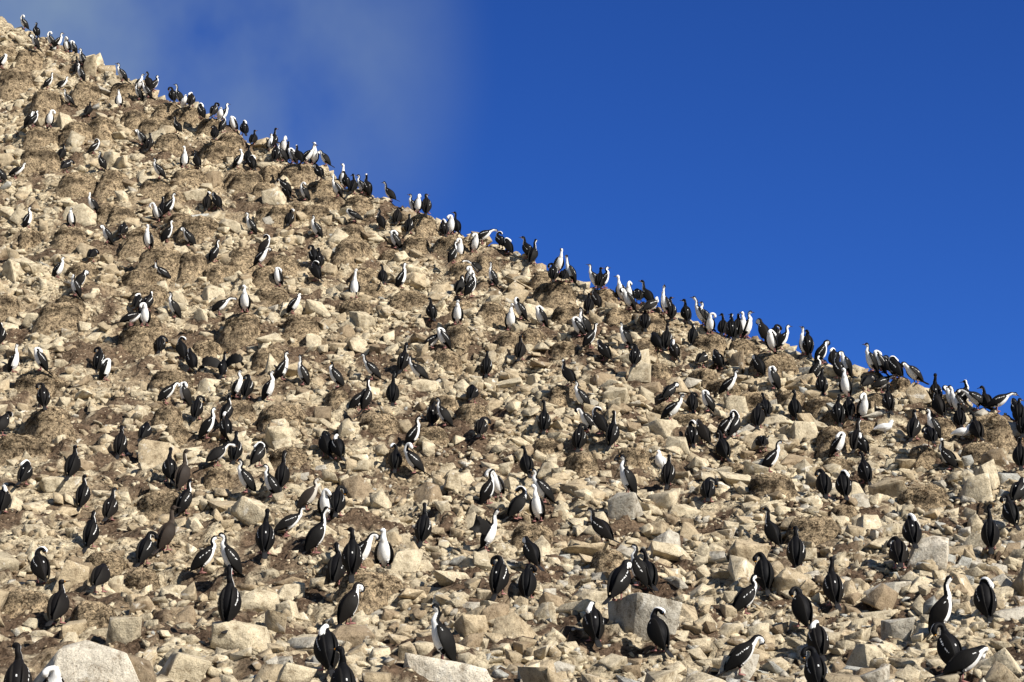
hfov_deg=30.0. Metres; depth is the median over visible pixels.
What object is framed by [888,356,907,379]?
shag
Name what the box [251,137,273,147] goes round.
boulder
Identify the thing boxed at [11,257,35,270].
boulder
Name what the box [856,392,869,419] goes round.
shag
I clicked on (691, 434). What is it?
shag
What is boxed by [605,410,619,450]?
shag
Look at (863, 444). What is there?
shag
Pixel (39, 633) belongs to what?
boulder
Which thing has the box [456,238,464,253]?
shag
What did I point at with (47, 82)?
shag
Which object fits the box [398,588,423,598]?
boulder
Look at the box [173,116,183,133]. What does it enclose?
shag
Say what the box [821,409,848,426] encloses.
nest mound
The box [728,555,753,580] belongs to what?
boulder
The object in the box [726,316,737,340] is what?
shag
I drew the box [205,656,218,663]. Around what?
boulder
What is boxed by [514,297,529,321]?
shag
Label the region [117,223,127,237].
shag
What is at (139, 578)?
nest mound
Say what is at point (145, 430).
shag
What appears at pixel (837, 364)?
shag
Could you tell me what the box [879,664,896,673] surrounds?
boulder
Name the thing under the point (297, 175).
nest mound
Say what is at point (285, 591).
boulder
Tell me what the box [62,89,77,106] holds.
shag
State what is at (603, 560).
nest mound
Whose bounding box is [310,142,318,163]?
shag
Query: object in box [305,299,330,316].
boulder
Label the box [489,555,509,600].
shag
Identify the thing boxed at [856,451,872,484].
shag
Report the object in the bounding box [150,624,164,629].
boulder
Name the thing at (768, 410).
shag
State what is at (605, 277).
shag
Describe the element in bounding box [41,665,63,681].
shag
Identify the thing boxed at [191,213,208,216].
boulder
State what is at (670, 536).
boulder
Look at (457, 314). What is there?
shag
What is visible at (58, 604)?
shag
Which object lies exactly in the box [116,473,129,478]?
boulder
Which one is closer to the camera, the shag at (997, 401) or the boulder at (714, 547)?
the boulder at (714, 547)
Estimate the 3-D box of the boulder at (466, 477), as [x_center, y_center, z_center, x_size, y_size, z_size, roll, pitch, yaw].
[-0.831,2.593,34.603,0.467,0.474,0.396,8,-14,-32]
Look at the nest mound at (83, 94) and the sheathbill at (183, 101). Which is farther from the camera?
the nest mound at (83, 94)
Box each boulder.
[0,153,13,166]
[0,207,13,218]
[2,259,22,282]
[8,496,23,508]
[9,207,33,223]
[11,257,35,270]
[18,414,29,434]
[21,312,37,327]
[27,630,53,636]
[33,640,139,681]
[39,476,81,492]
[40,66,60,78]
[51,560,89,593]
[57,112,71,128]
[59,619,86,639]
[62,203,96,226]
[62,632,78,642]
[75,390,92,398]
[78,562,93,576]
[83,53,103,67]
[84,54,96,76]
[101,491,120,500]
[103,151,119,167]
[106,616,141,644]
[108,575,123,585]
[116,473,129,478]
[125,594,137,606]
[130,389,158,396]
[133,404,148,415]
[134,596,155,608]
[138,438,181,466]
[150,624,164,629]
[156,585,186,596]
[157,651,211,681]
[162,637,185,645]
[167,290,188,304]
[174,245,189,252]
[174,605,196,624]
[183,189,207,201]
[185,516,203,528]
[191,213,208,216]
[193,307,207,321]
[196,378,220,391]
[196,558,214,571]
[202,284,225,303]
[204,170,221,187]
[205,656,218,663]
[207,500,235,512]
[210,620,270,649]
[219,218,243,233]
[230,496,272,525]
[240,483,262,494]
[240,588,279,612]
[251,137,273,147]
[261,186,286,204]
[262,587,276,592]
[264,426,296,448]
[265,610,286,633]
[269,508,280,512]
[269,633,273,642]
[274,518,298,526]
[275,599,298,620]
[277,584,298,600]
[282,304,303,315]
[286,360,311,376]
[286,634,317,641]
[287,636,344,649]
[290,650,308,655]
[292,581,304,596]
[296,649,313,654]
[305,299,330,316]
[306,333,320,346]
[311,667,324,674]
[326,287,340,296]
[332,625,375,648]
[336,324,354,337]
[338,418,355,437]
[341,475,374,498]
[348,337,368,352]
[349,311,375,327]
[349,664,362,674]
[368,647,390,662]
[370,492,391,508]
[377,381,398,389]
[380,605,395,608]
[387,532,401,545]
[387,632,411,637]
[391,549,422,572]
[393,541,418,554]
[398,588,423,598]
[398,641,416,660]
[400,534,410,542]
[403,653,492,681]
[406,272,425,288]
[406,379,441,391]
[410,332,436,344]
[413,481,442,504]
[428,293,446,300]
[430,283,453,293]
[431,570,469,585]
[432,592,442,605]
[443,472,460,492]
[453,614,488,637]
[455,643,469,653]
[457,632,484,647]
[459,471,474,484]
[462,602,479,609]
[463,307,477,316]
[464,512,475,528]
[476,588,491,599]
[480,603,509,620]
[492,613,536,638]
[495,377,522,388]
[504,477,519,490]
[505,276,532,289]
[512,275,531,285]
[512,596,527,605]
[525,303,552,315]
[527,373,541,385]
[530,360,550,367]
[531,342,548,350]
[534,602,556,624]
[537,461,559,478]
[538,546,554,556]
[539,592,563,606]
[542,588,555,594]
[551,472,572,479]
[553,504,568,511]
[555,599,601,613]
[561,541,609,556]
[568,479,586,484]
[573,588,616,604]
[577,379,585,389]
[579,553,591,563]
[590,372,615,388]
[598,653,627,671]
[602,387,630,403]
[608,492,642,519]
[608,592,682,641]
[615,349,650,364]
[626,537,640,544]
[627,362,650,382]
[634,382,663,393]
[643,419,678,437]
[646,412,660,420]
[647,488,680,509]
[647,530,680,550]
[650,540,691,560]
[658,572,667,576]
[663,576,687,590]
[665,661,686,672]
[669,376,689,392]
[669,504,700,515]
[675,471,688,478]
[680,522,698,539]
[680,603,697,620]
[687,457,708,468]
[687,583,711,597]
[709,543,725,550]
[709,582,719,588]
[710,570,729,578]
[717,654,759,679]
[718,471,750,485]
[720,603,736,618]
[723,394,748,413]
[727,539,770,565]
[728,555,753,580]
[729,350,744,372]
[732,621,743,629]
[746,630,774,644]
[747,623,769,636]
[762,415,793,425]
[772,567,814,595]
[780,454,812,465]
[780,516,796,529]
[784,373,816,389]
[788,421,817,442]
[800,504,809,508]
[800,644,809,660]
[830,621,850,626]
[835,669,852,672]
[843,580,856,595]
[846,643,887,667]
[848,482,863,496]
[851,493,869,507]
[853,578,869,590]
[856,514,881,535]
[857,609,897,620]
[860,583,898,610]
[862,410,889,417]
[863,538,888,550]
[863,581,911,594]
[868,477,906,497]
[869,447,890,456]
[878,523,899,536]
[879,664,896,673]
[881,617,915,640]
[906,382,931,403]
[907,536,948,569]
[908,576,933,593]
[913,623,927,634]
[921,559,935,564]
[942,458,963,467]
[949,544,974,555]
[949,571,974,595]
[960,472,992,500]
[962,532,999,547]
[967,514,982,531]
[974,459,999,489]
[975,606,1023,621]
[976,647,1022,677]
[981,448,1009,465]
[989,640,1012,650]
[991,573,1012,587]
[1003,556,1023,565]
[1008,422,1020,435]
[1009,636,1023,641]
[1010,533,1023,541]
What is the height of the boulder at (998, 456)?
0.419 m
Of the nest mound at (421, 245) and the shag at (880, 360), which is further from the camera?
the nest mound at (421, 245)
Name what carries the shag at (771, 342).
on the nest mound at (781, 362)
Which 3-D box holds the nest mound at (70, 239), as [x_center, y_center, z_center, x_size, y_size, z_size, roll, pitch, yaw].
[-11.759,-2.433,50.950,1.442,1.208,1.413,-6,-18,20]
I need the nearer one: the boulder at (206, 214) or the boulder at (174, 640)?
the boulder at (174, 640)
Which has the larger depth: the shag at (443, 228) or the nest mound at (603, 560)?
the shag at (443, 228)
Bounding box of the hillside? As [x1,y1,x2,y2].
[0,16,1023,681]
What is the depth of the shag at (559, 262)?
49.26 m
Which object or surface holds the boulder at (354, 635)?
on the hillside
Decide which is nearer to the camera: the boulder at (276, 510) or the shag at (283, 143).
the boulder at (276, 510)
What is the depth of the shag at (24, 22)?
68.20 m
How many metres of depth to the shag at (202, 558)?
28.08 m
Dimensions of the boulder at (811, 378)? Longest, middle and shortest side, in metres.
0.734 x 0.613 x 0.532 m
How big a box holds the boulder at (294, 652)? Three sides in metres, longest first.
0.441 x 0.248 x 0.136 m
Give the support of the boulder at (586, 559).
on the hillside
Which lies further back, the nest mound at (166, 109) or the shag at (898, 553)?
the nest mound at (166, 109)
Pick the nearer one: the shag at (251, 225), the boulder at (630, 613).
the boulder at (630, 613)
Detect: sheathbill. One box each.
[181,94,186,107]
[217,107,222,119]
[655,450,665,468]
[873,420,894,431]
[950,424,969,439]
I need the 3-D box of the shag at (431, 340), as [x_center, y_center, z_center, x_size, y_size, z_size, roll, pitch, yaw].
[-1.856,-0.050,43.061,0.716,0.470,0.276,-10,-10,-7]
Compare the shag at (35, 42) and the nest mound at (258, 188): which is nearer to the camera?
the nest mound at (258, 188)
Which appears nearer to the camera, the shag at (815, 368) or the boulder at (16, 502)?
the boulder at (16, 502)
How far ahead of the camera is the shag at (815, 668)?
20.52 m
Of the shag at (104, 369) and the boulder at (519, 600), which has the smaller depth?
the boulder at (519, 600)
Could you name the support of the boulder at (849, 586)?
on the hillside
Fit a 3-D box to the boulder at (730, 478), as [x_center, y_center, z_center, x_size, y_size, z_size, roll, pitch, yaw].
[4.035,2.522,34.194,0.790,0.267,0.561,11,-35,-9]
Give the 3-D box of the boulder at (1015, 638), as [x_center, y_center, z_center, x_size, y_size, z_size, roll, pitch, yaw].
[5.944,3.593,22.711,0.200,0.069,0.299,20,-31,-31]
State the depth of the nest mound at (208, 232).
51.37 m
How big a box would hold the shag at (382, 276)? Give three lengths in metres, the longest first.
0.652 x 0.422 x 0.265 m
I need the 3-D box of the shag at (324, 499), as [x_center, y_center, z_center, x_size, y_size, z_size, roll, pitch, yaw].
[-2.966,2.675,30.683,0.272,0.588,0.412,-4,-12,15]
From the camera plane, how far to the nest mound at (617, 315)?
45.58 m
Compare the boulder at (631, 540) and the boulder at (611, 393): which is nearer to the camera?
the boulder at (631, 540)
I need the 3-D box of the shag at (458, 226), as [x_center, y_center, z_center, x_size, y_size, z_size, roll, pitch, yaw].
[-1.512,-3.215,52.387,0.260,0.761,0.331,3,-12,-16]
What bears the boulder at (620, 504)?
on the hillside
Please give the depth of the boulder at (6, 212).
53.32 m
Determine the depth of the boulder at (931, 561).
26.66 m
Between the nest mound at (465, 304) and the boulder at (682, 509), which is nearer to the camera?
the boulder at (682, 509)
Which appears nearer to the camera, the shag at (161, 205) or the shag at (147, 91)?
the shag at (161, 205)
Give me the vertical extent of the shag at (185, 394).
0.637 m
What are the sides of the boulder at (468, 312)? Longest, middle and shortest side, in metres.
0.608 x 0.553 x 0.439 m
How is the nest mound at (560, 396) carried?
on the hillside
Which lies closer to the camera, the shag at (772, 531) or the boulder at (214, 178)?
the shag at (772, 531)
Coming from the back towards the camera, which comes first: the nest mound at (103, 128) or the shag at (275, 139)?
the nest mound at (103, 128)
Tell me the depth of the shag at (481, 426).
36.94 m
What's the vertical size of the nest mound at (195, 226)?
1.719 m
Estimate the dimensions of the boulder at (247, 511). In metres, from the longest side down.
0.655 x 0.580 x 0.449 m
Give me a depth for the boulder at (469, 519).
31.17 m
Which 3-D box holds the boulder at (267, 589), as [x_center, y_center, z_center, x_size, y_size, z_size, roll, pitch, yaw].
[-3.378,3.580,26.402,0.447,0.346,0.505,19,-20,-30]
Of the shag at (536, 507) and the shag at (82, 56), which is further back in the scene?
the shag at (82, 56)
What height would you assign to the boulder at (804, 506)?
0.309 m
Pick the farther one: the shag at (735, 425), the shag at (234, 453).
the shag at (735, 425)
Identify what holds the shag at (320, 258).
on the hillside
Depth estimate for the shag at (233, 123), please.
60.33 m
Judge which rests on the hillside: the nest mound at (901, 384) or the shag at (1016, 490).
the nest mound at (901, 384)
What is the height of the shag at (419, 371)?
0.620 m
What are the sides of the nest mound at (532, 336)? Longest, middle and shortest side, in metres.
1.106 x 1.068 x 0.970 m
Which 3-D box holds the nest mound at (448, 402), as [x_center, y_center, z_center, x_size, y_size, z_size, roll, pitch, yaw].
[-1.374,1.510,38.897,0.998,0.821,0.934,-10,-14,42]
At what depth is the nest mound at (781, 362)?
41.66 m
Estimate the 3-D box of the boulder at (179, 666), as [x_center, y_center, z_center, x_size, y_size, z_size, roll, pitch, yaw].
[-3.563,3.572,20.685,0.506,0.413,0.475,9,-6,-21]
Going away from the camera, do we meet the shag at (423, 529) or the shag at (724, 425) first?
the shag at (423, 529)
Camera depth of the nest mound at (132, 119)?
60.50 m
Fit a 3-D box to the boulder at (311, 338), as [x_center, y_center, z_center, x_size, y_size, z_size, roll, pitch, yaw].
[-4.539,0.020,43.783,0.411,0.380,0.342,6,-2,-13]
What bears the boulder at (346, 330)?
on the hillside
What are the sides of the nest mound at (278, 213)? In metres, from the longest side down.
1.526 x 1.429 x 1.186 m
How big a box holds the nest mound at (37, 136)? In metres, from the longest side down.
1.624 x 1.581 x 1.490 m
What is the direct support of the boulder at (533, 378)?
on the hillside
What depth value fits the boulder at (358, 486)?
33.96 m
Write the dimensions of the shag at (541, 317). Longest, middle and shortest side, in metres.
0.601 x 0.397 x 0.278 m
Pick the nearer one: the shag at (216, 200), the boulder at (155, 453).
the boulder at (155, 453)
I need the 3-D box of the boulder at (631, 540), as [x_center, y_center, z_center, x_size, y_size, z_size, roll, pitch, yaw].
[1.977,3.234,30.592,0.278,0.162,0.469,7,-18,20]
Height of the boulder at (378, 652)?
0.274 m
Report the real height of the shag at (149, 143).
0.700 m
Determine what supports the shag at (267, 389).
on the hillside
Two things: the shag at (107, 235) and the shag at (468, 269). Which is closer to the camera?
the shag at (468, 269)
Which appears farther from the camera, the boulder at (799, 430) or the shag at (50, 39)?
the shag at (50, 39)
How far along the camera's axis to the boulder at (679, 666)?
22.29 m
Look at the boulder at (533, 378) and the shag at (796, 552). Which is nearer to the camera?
the shag at (796, 552)
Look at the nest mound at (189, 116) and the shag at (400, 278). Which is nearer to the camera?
the shag at (400, 278)
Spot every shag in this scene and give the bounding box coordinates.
[0,54,6,68]
[0,168,6,181]
[0,322,5,344]
[0,411,12,436]
[0,485,10,514]
[3,642,31,681]
[7,162,25,178]
[7,343,20,372]
[15,459,32,484]
[20,15,30,30]
[20,111,34,130]
[22,206,32,227]
[24,110,38,126]
[29,34,42,52]
[30,546,50,583]
[33,22,39,38]
[34,347,52,375]
[35,382,49,409]
[40,72,52,88]
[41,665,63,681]
[45,110,55,128]
[45,579,69,626]
[47,31,56,47]
[50,32,63,49]
[51,256,65,277]
[56,76,69,89]
[57,144,66,159]
[57,159,74,172]
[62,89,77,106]
[63,36,70,52]
[64,445,80,480]
[66,208,75,226]
[69,269,88,291]
[70,40,77,52]
[71,274,84,301]
[72,56,78,73]
[75,474,90,511]
[77,48,85,65]
[77,63,85,81]
[82,511,98,552]
[83,102,92,115]
[84,139,99,153]
[87,248,99,261]
[88,192,98,212]
[88,563,110,592]
[92,347,104,372]
[98,151,107,170]
[99,225,113,244]
[99,358,110,380]
[102,487,118,521]
[113,308,140,325]
[113,425,127,459]
[115,63,130,83]
[115,89,122,106]
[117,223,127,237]
[131,293,142,309]
[134,74,144,87]
[134,83,143,99]
[134,129,146,144]
[134,531,158,566]
[137,422,151,440]
[139,81,155,99]
[139,302,150,326]
[142,291,153,310]
[143,224,153,248]
[144,71,153,89]
[145,133,153,150]
[149,75,158,91]
[149,202,161,221]
[151,505,180,554]
[153,158,169,180]
[154,260,175,281]
[154,335,167,353]
[157,381,180,403]
[158,192,177,217]
[158,196,165,216]
[160,220,174,242]
[162,447,176,483]
[168,87,176,102]
[168,291,181,317]
[173,84,183,104]
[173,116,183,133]
[174,449,191,490]
[174,478,193,516]
[176,336,187,358]
[179,381,191,405]
[180,146,188,167]
[180,227,195,245]
[182,535,219,575]
[185,348,197,373]
[187,92,195,106]
[190,395,205,421]
[191,150,201,168]
[193,407,218,441]
[197,103,207,120]
[199,351,243,379]
[200,442,237,465]
[202,191,211,210]
[207,239,221,263]
[209,102,219,117]
[210,125,218,139]
[211,297,237,314]
[212,192,223,210]
[214,532,245,576]
[217,395,232,426]
[217,566,241,633]
[218,116,226,132]
[219,411,232,441]
[220,103,230,119]
[228,431,242,464]
[229,116,239,134]
[230,149,243,169]
[231,370,242,399]
[234,458,255,492]
[238,285,250,312]
[240,120,248,135]
[241,374,253,399]
[243,146,251,162]
[244,212,257,234]
[247,155,256,170]
[248,442,265,466]
[249,130,257,145]
[249,247,271,268]
[255,508,274,558]
[258,234,269,251]
[260,464,279,497]
[261,370,274,400]
[266,133,273,150]
[270,128,277,147]
[271,144,279,161]
[273,267,283,285]
[274,506,308,536]
[275,351,291,379]
[275,450,289,491]
[276,178,293,192]
[277,142,290,164]
[280,136,287,149]
[281,293,301,316]
[282,179,292,198]
[285,141,290,161]
[285,209,294,225]
[288,148,297,163]
[294,145,305,163]
[296,354,309,384]
[297,477,322,510]
[300,182,310,200]
[301,144,317,164]
[302,506,332,553]
[307,245,318,265]
[309,215,323,238]
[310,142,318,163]
[310,260,323,281]
[313,164,325,180]
[313,624,338,676]
[315,248,324,267]
[317,150,334,167]
[317,488,332,519]
[318,430,333,459]
[326,542,345,587]
[329,361,344,388]
[330,434,346,460]
[330,646,355,681]
[331,485,347,516]
[332,176,345,200]
[333,582,364,628]
[338,163,347,187]
[341,527,361,582]
[342,171,349,188]
[346,209,367,221]
[346,388,365,410]
[348,174,357,193]
[348,268,359,297]
[356,174,370,196]
[358,353,386,381]
[358,379,371,413]
[358,532,379,567]
[363,174,373,197]
[374,528,393,566]
[376,208,385,229]
[377,264,387,284]
[382,181,399,201]
[386,371,399,405]
[388,443,402,472]
[390,230,401,247]
[392,207,402,224]
[395,262,408,287]
[397,343,410,373]
[404,214,413,233]
[404,415,424,446]
[404,442,430,475]
[407,194,413,209]
[408,354,431,380]
[413,194,421,213]
[414,502,431,547]
[421,193,431,216]
[423,327,438,348]
[426,297,436,320]
[426,401,438,425]
[426,603,456,660]
[433,397,454,426]
[437,327,454,351]
[439,219,448,236]
[445,241,458,265]
[446,214,455,233]
[451,300,463,324]
[452,211,461,235]
[454,275,465,295]
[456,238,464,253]
[460,260,481,274]
[460,273,476,299]
[464,266,471,284]
[466,384,478,403]
[467,270,476,289]
[469,229,497,243]
[469,233,479,252]
[469,508,503,551]
[474,416,490,438]
[479,469,497,504]
[481,350,492,377]
[485,469,504,497]
[489,261,499,288]
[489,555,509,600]
[495,231,503,248]
[502,486,526,520]
[504,237,513,253]
[504,303,516,329]
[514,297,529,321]
[514,335,525,361]
[518,445,533,478]
[518,564,536,601]
[519,236,535,259]
[522,536,544,570]
[526,239,537,264]
[528,468,557,503]
[529,484,544,521]
[535,305,551,329]
[537,400,550,434]
[547,263,558,281]
[554,248,563,272]
[558,269,568,281]
[561,360,580,386]
[565,255,579,287]
[571,316,585,336]
[571,423,586,452]
[572,380,590,408]
[574,407,594,432]
[577,307,594,338]
[578,322,599,350]
[582,602,604,646]
[583,293,593,313]
[584,507,621,543]
[586,264,600,288]
[590,287,601,307]
[592,406,607,433]
[594,267,603,288]
[595,266,609,290]
[597,339,614,361]
[601,559,632,604]
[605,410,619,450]
[614,275,624,301]
[616,454,642,501]
[617,322,632,347]
[620,288,639,313]
[625,281,633,305]
[627,544,654,593]
[629,344,641,367]
[633,288,643,303]
[638,548,658,590]
[639,297,658,313]
[639,310,650,331]
[640,280,657,305]
[647,607,674,657]
[650,331,666,351]
[657,382,678,401]
[660,284,672,318]
[660,393,686,420]
[661,323,672,350]
[661,454,674,489]
[667,297,676,320]
[669,339,680,362]
[680,299,691,323]
[684,420,697,447]
[686,392,698,412]
[687,323,698,345]
[690,296,706,325]
[695,351,707,367]
[696,419,713,445]
[698,301,715,331]
[700,477,717,502]
[701,390,714,412]
[704,312,715,333]
[712,349,726,369]
[714,369,740,396]
[714,430,731,461]
[715,634,764,676]
[716,412,733,437]
[717,313,726,335]
[724,410,740,439]
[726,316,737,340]
[732,574,760,614]
[735,313,742,338]
[739,311,746,337]
[740,311,754,338]
[750,403,764,429]
[752,354,766,376]
[752,552,773,596]
[755,435,768,451]
[756,318,768,341]
[760,392,772,416]
[760,507,782,547]
[761,440,785,471]
[765,329,777,353]
[768,366,780,388]
[772,324,781,337]
[777,324,791,349]
[786,526,805,567]
[788,390,801,420]
[788,586,812,629]
[799,326,807,355]
[800,646,827,681]
[802,329,813,358]
[807,620,828,661]
[809,355,821,377]
[814,340,829,363]
[814,468,831,498]
[815,367,827,396]
[822,556,843,610]
[827,432,845,457]
[828,348,839,364]
[831,394,844,427]
[833,352,843,378]
[835,470,851,499]
[838,351,853,377]
[838,368,851,397]
[842,396,855,419]
[849,418,863,453]
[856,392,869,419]
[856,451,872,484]
[857,432,869,455]
[859,374,876,391]
[862,343,882,376]
[869,375,896,392]
[873,350,888,375]
[880,357,891,373]
[882,383,894,414]
[883,355,900,379]
[887,536,908,568]
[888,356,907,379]
[900,361,928,384]
[902,513,921,548]
[906,409,920,441]
[921,425,937,446]
[922,575,956,640]
[923,408,941,437]
[928,373,942,399]
[930,389,946,418]
[931,622,964,674]
[931,645,987,681]
[939,438,959,469]
[942,385,955,409]
[945,385,965,412]
[951,380,968,410]
[953,403,966,427]
[954,388,993,410]
[967,412,984,440]
[973,577,996,621]
[977,385,994,411]
[980,392,1019,412]
[981,504,999,553]
[999,495,1020,530]
[1010,398,1016,420]
[1010,477,1023,503]
[1012,398,1023,423]
[1012,437,1023,470]
[1016,416,1023,437]
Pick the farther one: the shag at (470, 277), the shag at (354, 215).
the shag at (354, 215)
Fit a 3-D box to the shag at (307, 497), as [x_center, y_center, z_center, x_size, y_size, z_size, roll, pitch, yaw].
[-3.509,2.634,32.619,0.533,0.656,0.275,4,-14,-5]
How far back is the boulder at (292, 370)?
41.49 m
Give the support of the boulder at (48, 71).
on the hillside
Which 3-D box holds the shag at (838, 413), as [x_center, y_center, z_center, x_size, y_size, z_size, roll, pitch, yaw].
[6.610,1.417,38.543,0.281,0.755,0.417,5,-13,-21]
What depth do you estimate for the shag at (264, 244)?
49.97 m
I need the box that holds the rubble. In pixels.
[0,21,1023,681]
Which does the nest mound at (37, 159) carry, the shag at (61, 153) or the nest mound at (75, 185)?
the shag at (61, 153)
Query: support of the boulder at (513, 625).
on the hillside
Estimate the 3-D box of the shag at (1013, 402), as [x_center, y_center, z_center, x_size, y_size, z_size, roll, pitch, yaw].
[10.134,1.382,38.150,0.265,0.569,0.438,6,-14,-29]
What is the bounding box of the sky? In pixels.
[0,0,1023,418]
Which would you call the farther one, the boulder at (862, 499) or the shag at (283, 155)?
the shag at (283, 155)
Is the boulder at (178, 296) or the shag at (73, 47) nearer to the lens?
the boulder at (178, 296)
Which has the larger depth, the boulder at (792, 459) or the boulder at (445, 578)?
the boulder at (792, 459)
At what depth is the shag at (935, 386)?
39.29 m
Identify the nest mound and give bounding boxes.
[0,46,17,58]
[0,68,34,101]
[0,294,20,323]
[0,431,51,465]
[1,589,48,617]
[13,369,58,397]
[14,49,42,71]
[16,230,44,250]
[19,146,61,174]
[22,126,58,148]
[24,406,75,443]
[28,89,58,118]
[29,302,83,336]
[50,226,88,253]
[53,91,63,106]
[53,295,86,314]
[54,171,97,198]
[54,378,70,390]
[58,121,92,146]
[64,262,100,279]
[70,81,100,109]
[70,600,116,631]
[84,551,127,577]
[89,116,117,141]
[92,170,128,203]
[96,203,119,224]
[107,207,136,225]
[108,82,135,99]
[117,228,162,260]
[117,325,155,357]
[120,109,146,136]
[121,269,151,286]
[124,568,160,590]
[125,313,165,342]
[130,287,151,301]
[133,246,180,285]
[135,116,171,136]
[136,489,192,520]
[137,283,167,306]
[139,178,170,201]
[147,369,193,394]
[151,405,183,425]
[152,102,179,119]
[154,133,184,155]
[161,212,192,239]
[164,190,185,203]
[165,424,188,446]
[169,169,209,187]
[170,106,199,126]
[175,215,219,244]
[176,251,207,284]
[192,340,223,358]
[196,118,221,135]
[199,140,231,163]
[202,221,213,237]
[203,265,225,286]
[203,467,233,490]
[214,264,233,276]
[216,132,244,156]
[219,312,260,353]
[220,399,256,424]
[223,170,241,189]
[228,170,263,194]
[228,247,261,275]
[251,347,283,374]
[252,182,275,198]
[252,265,277,287]
[253,206,271,222]
[254,286,290,305]
[254,404,307,432]
[258,165,281,182]
[265,255,301,276]
[269,204,297,229]
[269,447,308,468]
[279,163,316,187]
[281,314,320,347]
[289,201,305,211]
[301,203,330,222]
[302,180,335,203]
[317,195,340,211]
[323,390,347,408]
[331,241,363,269]
[334,570,404,620]
[338,299,372,314]
[340,237,373,258]
[341,224,365,238]
[342,195,372,215]
[348,269,377,283]
[358,267,377,273]
[360,283,384,297]
[360,413,400,437]
[378,249,398,263]
[385,446,420,477]
[389,290,428,310]
[401,235,429,255]
[411,213,439,237]
[418,425,449,446]
[429,394,457,411]
[431,350,461,375]
[432,235,469,262]
[445,324,471,355]
[448,262,476,279]
[448,300,473,312]
[454,403,488,424]
[473,256,499,276]
[478,299,505,328]
[495,331,524,350]
[510,523,554,549]
[522,329,544,345]
[529,271,550,290]
[531,280,575,308]
[532,438,558,454]
[547,385,577,408]
[549,341,576,359]
[551,304,579,324]
[563,452,598,478]
[587,288,618,307]
[588,549,624,572]
[605,307,632,325]
[617,447,650,469]
[628,339,659,362]
[634,312,666,333]
[651,363,672,384]
[653,402,680,417]
[673,413,705,426]
[688,368,717,386]
[692,332,727,356]
[706,378,740,396]
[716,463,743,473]
[728,339,758,356]
[740,391,768,410]
[747,473,797,499]
[748,352,798,378]
[777,390,804,406]
[784,515,841,544]
[804,396,833,419]
[815,425,849,458]
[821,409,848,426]
[822,457,857,470]
[830,504,857,518]
[853,420,876,436]
[860,371,886,389]
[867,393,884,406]
[889,377,910,392]
[897,483,951,511]
[908,445,935,470]
[926,418,955,440]
[960,442,995,462]
[967,413,1016,452]
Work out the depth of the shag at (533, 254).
49.87 m
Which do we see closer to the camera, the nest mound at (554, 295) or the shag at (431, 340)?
the shag at (431, 340)
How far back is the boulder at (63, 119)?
60.25 m
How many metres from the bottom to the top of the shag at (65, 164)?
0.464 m
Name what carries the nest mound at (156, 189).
on the hillside
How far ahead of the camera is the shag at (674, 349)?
42.84 m
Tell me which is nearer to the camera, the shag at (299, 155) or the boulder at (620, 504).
the boulder at (620, 504)
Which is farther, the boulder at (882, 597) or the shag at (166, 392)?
the shag at (166, 392)
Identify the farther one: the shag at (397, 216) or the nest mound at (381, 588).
the shag at (397, 216)
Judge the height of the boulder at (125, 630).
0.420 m
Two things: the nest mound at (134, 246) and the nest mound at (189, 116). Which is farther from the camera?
the nest mound at (189, 116)
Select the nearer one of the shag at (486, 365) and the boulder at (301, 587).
the boulder at (301, 587)
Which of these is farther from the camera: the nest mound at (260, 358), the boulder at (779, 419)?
the nest mound at (260, 358)
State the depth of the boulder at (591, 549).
29.65 m
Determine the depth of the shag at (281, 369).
41.23 m
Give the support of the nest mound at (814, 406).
on the hillside
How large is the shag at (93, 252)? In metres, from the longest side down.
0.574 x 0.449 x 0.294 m
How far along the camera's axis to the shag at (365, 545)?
27.74 m
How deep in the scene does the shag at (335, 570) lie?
27.02 m
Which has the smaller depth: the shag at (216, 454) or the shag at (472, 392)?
the shag at (216, 454)
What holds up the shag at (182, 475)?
on the hillside
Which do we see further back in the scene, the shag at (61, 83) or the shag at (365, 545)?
the shag at (61, 83)
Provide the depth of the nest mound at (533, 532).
30.28 m
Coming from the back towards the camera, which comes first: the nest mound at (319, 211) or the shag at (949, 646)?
the nest mound at (319, 211)
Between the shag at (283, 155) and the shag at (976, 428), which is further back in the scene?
the shag at (283, 155)
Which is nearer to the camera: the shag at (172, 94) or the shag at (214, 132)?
the shag at (214, 132)
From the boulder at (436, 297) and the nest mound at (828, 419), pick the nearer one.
the nest mound at (828, 419)
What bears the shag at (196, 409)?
on the hillside
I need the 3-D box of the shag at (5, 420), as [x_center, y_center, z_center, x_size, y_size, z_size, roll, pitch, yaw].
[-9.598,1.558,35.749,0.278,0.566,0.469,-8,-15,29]
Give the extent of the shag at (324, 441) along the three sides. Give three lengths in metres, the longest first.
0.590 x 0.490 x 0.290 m
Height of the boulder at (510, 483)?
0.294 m
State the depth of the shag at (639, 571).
27.04 m
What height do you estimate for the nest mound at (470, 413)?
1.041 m
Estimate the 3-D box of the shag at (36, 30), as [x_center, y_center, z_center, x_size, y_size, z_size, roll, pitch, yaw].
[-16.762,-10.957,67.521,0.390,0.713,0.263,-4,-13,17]
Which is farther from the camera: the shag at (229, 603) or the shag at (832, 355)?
the shag at (832, 355)
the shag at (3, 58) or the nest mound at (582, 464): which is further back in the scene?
the shag at (3, 58)
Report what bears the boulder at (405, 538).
on the hillside
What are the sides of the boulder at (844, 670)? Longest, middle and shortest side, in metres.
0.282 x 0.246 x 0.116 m
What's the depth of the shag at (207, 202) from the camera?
53.84 m
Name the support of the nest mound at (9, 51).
on the hillside
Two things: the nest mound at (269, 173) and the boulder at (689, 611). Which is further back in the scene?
the nest mound at (269, 173)
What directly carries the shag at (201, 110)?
on the nest mound at (204, 125)
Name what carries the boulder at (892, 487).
on the hillside
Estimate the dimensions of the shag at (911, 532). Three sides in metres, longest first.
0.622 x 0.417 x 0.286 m

